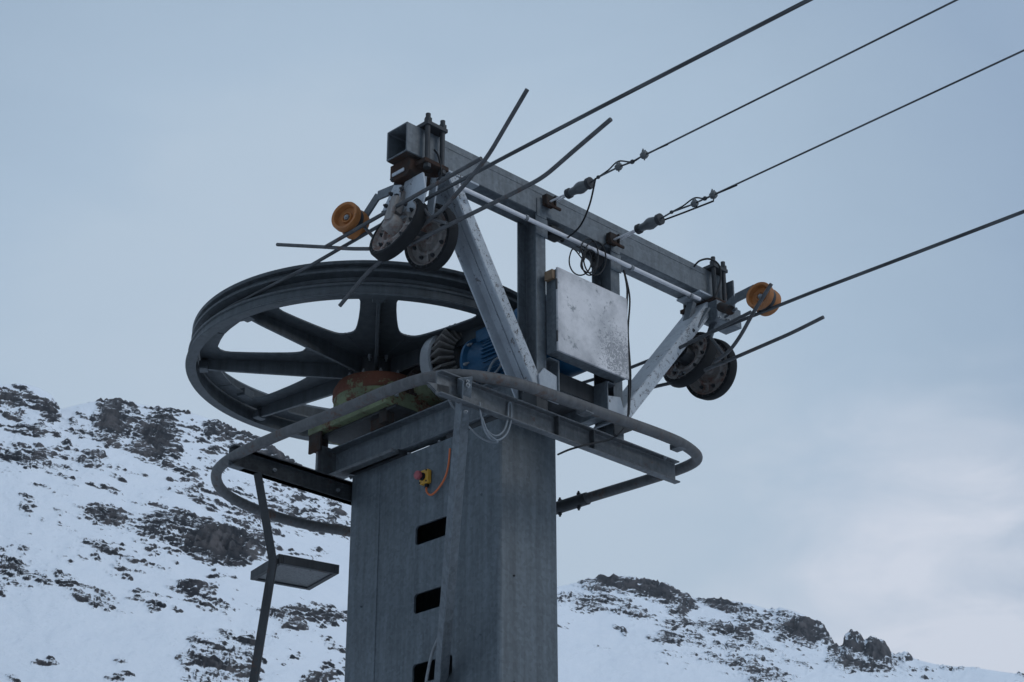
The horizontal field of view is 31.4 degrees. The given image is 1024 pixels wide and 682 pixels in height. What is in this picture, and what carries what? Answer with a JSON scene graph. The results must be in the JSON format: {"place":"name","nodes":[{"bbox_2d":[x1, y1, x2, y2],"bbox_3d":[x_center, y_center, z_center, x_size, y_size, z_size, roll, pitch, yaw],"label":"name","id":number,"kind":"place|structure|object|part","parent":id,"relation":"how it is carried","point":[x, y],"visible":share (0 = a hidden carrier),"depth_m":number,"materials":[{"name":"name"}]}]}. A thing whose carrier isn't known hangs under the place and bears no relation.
{"place":"outdoors","nodes":[
{"label":"outdoors","id":0,"kind":"place"},
{"bbox_2d":[0,384,1023,681],"bbox_3d":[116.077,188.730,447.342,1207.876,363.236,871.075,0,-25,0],"label":"mountain","id":1,"kind":"structure","parent":0,"point":[132,544],"depth_m":357.18,"materials":[{"name":"white snow"}]},
{"bbox_2d":[0,0,1023,673],"label":"sky","id":2,"kind":"structure","parent":0,"point":[861,469],"materials":[{"name":"blue"}]},
{"bbox_3d":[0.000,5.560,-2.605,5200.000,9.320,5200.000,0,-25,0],"label":"snow ground","id":3,"kind":"structure","parent":0,"visible":0},
{"bbox_2d":[249,472,338,681],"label":"panel on bent bar","id":4,"kind":"object","parent":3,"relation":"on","point":[293,571],"visible":1,"depth_m":9.70,"materials":[{"name":"metal"}]},
{"bbox_2d":[344,419,557,681],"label":"support column","id":5,"kind":"structure","parent":3,"relation":"on","point":[504,628],"depth_m":9.56,"materials":[{"name":"metal"}]},
{"bbox_2d":[414,469,430,487],"bbox_3d":[-0.485,0.737,9.812,0.085,0.100,0.067,22,-33,-39],"label":"emergency stop button","id":6,"kind":"object","parent":5,"relation":"attached to","point":[423,477],"visible":1,"depth_m":9.80,"materials":[{"name":"yellow plastic"}]},
{"bbox_2d":[425,448,450,495],"bbox_3d":[-0.398,0.709,9.769,0.191,0.236,0.017,-23,-33,40],"label":"orange cable","id":7,"kind":"object","parent":6,"relation":"attached to","point":[443,480],"visible":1,"depth_m":9.73,"materials":[{"name":"plastic"}]},
{"bbox_2d":[425,376,472,681],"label":"diagonal strut","id":8,"kind":"object","parent":5,"relation":"attached to","point":[442,645],"visible":1,"depth_m":8.99,"materials":[{"name":"metal"}]},
{"bbox_2d":[228,357,679,504],"bbox_3d":[-0.377,0.529,9.943,1.800,0.583,1.998,21,-32,-38],"label":"platform frame","id":9,"kind":"object","parent":5,"relation":"on","point":[383,436],"visible":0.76,"depth_m":9.89,"materials":[{"name":"metal"}]},
{"bbox_2d":[308,366,443,444],"bbox_3d":[-0.712,0.366,10.572,0.630,0.316,0.800,22,-33,-39],"label":"gearbox","id":10,"kind":"object","parent":9,"relation":"on","point":[350,386],"visible":0.45,"depth_m":10.35,"materials":[{"name":"green paint"}]},
{"bbox_2d":[185,260,516,445],"bbox_3d":[-0.800,0.158,10.713,2.204,0.304,2.204,0,-25,0],"label":"bullwheel","id":11,"kind":"object","parent":10,"relation":"on","point":[324,361],"visible":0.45,"depth_m":10.29,"materials":[{"name":"metal"}]},
{"bbox_2d":[218,0,1023,382],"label":"haul rope","id":12,"kind":"object","parent":11,"relation":"attached to","point":[640,86],"visible":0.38,"depth_m":8.99,"materials":[{"name":"metal"}]},
{"bbox_2d":[420,323,462,400],"bbox_3d":[-0.309,0.132,10.360,0.441,0.441,0.219,22,-33,-39],"label":"finned brake disc","id":13,"kind":"object","parent":10,"relation":"attached to","point":[441,351],"visible":0.33,"depth_m":10.25,"materials":[{"name":"metal"}]},
{"bbox_2d":[211,369,702,536],"bbox_3d":[-0.417,0.708,10.003,2.500,0.116,1.903,-22,-33,39],"label":"guard ring","id":14,"kind":"object","parent":9,"relation":"attached to","point":[579,500],"visible":0.79,"depth_m":9.49,"materials":[{"name":"metal"}]},
{"bbox_2d":[469,401,511,443],"bbox_3d":[-0.172,0.417,8.961,0.288,0.249,0.218,-21,-32,37],"label":"grey cable","id":15,"kind":"object","parent":9,"relation":"hanging from","point":[488,432],"visible":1,"depth_m":8.87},
{"bbox_2d":[459,308,586,384],"bbox_3d":[0.069,0.049,9.971,0.464,0.550,0.808,22,-33,-39],"label":"electric motor","id":16,"kind":"object","parent":9,"relation":"on","point":[478,352],"visible":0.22,"depth_m":10.02,"materials":[{"name":"blue paint"}]},
{"bbox_2d":[487,357,498,371],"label":"motor cable","id":17,"kind":"object","parent":16,"relation":"attached to","point":[492,362],"visible":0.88,"depth_m":9.39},
{"bbox_2d":[386,122,722,439],"bbox_3d":[0.336,-0.133,9.750,2.505,1.312,0.226,23,-33,-39],"label":"gantry","id":18,"kind":"object","parent":9,"relation":"on","point":[519,344],"visible":0.6,"depth_m":9.65,"materials":[{"name":"metal"}]},
{"bbox_2d":[276,88,612,306],"bbox_3d":[-0.326,-0.799,9.041,0.355,0.857,2.538,21,-32,-37],"label":"sheave assembly","id":19,"kind":"object","parent":18,"relation":"attached to","point":[418,230],"visible":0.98,"depth_m":9.15,"materials":[{"name":"metal"}]},
{"bbox_2d":[434,149,441,180],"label":"earth cable","id":20,"kind":"object","parent":19,"relation":"attached to","point":[439,160],"visible":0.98,"depth_m":9.20,"materials":[{"name":"black plastic"}]},
{"bbox_2d":[545,225,564,242],"bbox_3d":[0.232,-0.575,9.838,0.135,0.057,0.080,22,-33,-39],"label":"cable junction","id":21,"kind":"object","parent":18,"relation":"attached to","point":[553,238],"visible":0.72,"depth_m":9.81,"materials":[{"name":"black plastic"}]},
{"bbox_2d":[567,178,595,237],"bbox_3d":[0.384,-0.699,9.649,0.045,0.195,0.347,11,-27,-22],"label":"black cable","id":22,"kind":"object","parent":18,"relation":"hanging from","point":[580,225],"visible":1,"depth_m":9.59,"materials":[{"name":"plastic"}]},
{"bbox_2d":[544,267,628,382],"bbox_3d":[0.392,-0.081,9.630,0.558,0.482,0.091,22,-33,-39],"label":"equipment cabinet","id":23,"kind":"object","parent":18,"relation":"attached to","point":[586,325],"visible":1,"depth_m":9.57,"materials":[{"name":"white metal"}]},
{"bbox_3d":[0.425,-0.090,9.612,0.538,0.482,0.014,22,-33,-39],"label":"door","id":24,"kind":"part","parent":23,"relation":"part of","materials":[{"name":"white metal"}]},
{"bbox_2d":[568,238,606,275],"bbox_3d":[0.409,-0.446,9.793,0.284,0.259,0.027,23,-33,-39],"label":"cable coil","id":25,"kind":"object","parent":18,"relation":"hanging from","point":[583,253],"visible":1,"depth_m":9.79,"materials":[{"name":"black plastic"}]},
{"bbox_2d":[557,270,629,454],"bbox_3d":[0.438,0.122,9.691,0.394,1.182,0.546,0,-25,0],"label":"black cable","id":26,"kind":"object","parent":18,"relation":"hanging from","point":[620,432],"visible":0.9,"depth_m":9.66,"materials":[{"name":"plastic"}]},
{"bbox_2d":[585,248,603,268],"bbox_3d":[0.452,-0.462,9.969,0.115,0.135,0.120,0,-25,0],"label":"cable","id":27,"kind":"object","parent":18,"relation":"attached to","point":[594,261],"visible":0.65,"depth_m":9.98,"materials":[{"name":"black rubber"}]},
{"bbox_2d":[626,277,631,414],"bbox_3d":[0.631,0.012,9.840,0.046,0.845,0.010,22,-33,-39],"label":"black cable","id":28,"kind":"object","parent":18,"relation":"hanging from","point":[628,331],"visible":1,"depth_m":9.88,"materials":[{"name":"plastic"}]},
{"bbox_2d":[693,258,721,298],"bbox_3d":[1.140,-0.364,10.563,0.191,0.262,0.033,11,-27,-22],"label":"earth cable","id":29,"kind":"object","parent":18,"relation":"attached to","point":[717,263],"visible":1,"depth_m":10.59,"materials":[{"name":"black plastic"}]},
{"bbox_2d":[654,256,824,400],"bbox_3d":[1.192,-0.226,10.257,0.533,0.864,1.317,8,-26,-17],"label":"sheave assembly","id":30,"kind":"object","parent":18,"relation":"attached to","point":[703,367],"visible":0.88,"depth_m":10.35,"materials":[{"name":"metal"}]},
{"bbox_2d":[542,0,957,210],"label":"signal line","id":31,"kind":"object","parent":18,"relation":"attached to","point":[579,187],"visible":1,"depth_m":9.38,"materials":[{"name":"metal"}]},
{"bbox_2d":[606,49,1023,248],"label":"signal line","id":32,"kind":"object","parent":18,"relation":"attached to","point":[649,223],"visible":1,"depth_m":9.66,"materials":[{"name":"metal"}]},
{"bbox_2d":[598,200,713,247],"bbox_3d":[0.803,-0.630,9.849,0.754,0.121,0.143,-18,-31,34],"label":"black cable","id":33,"kind":"object","parent":32,"relation":"attached to","point":[678,214],"visible":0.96,"depth_m":9.78,"materials":[{"name":"plastic"}]}
]}

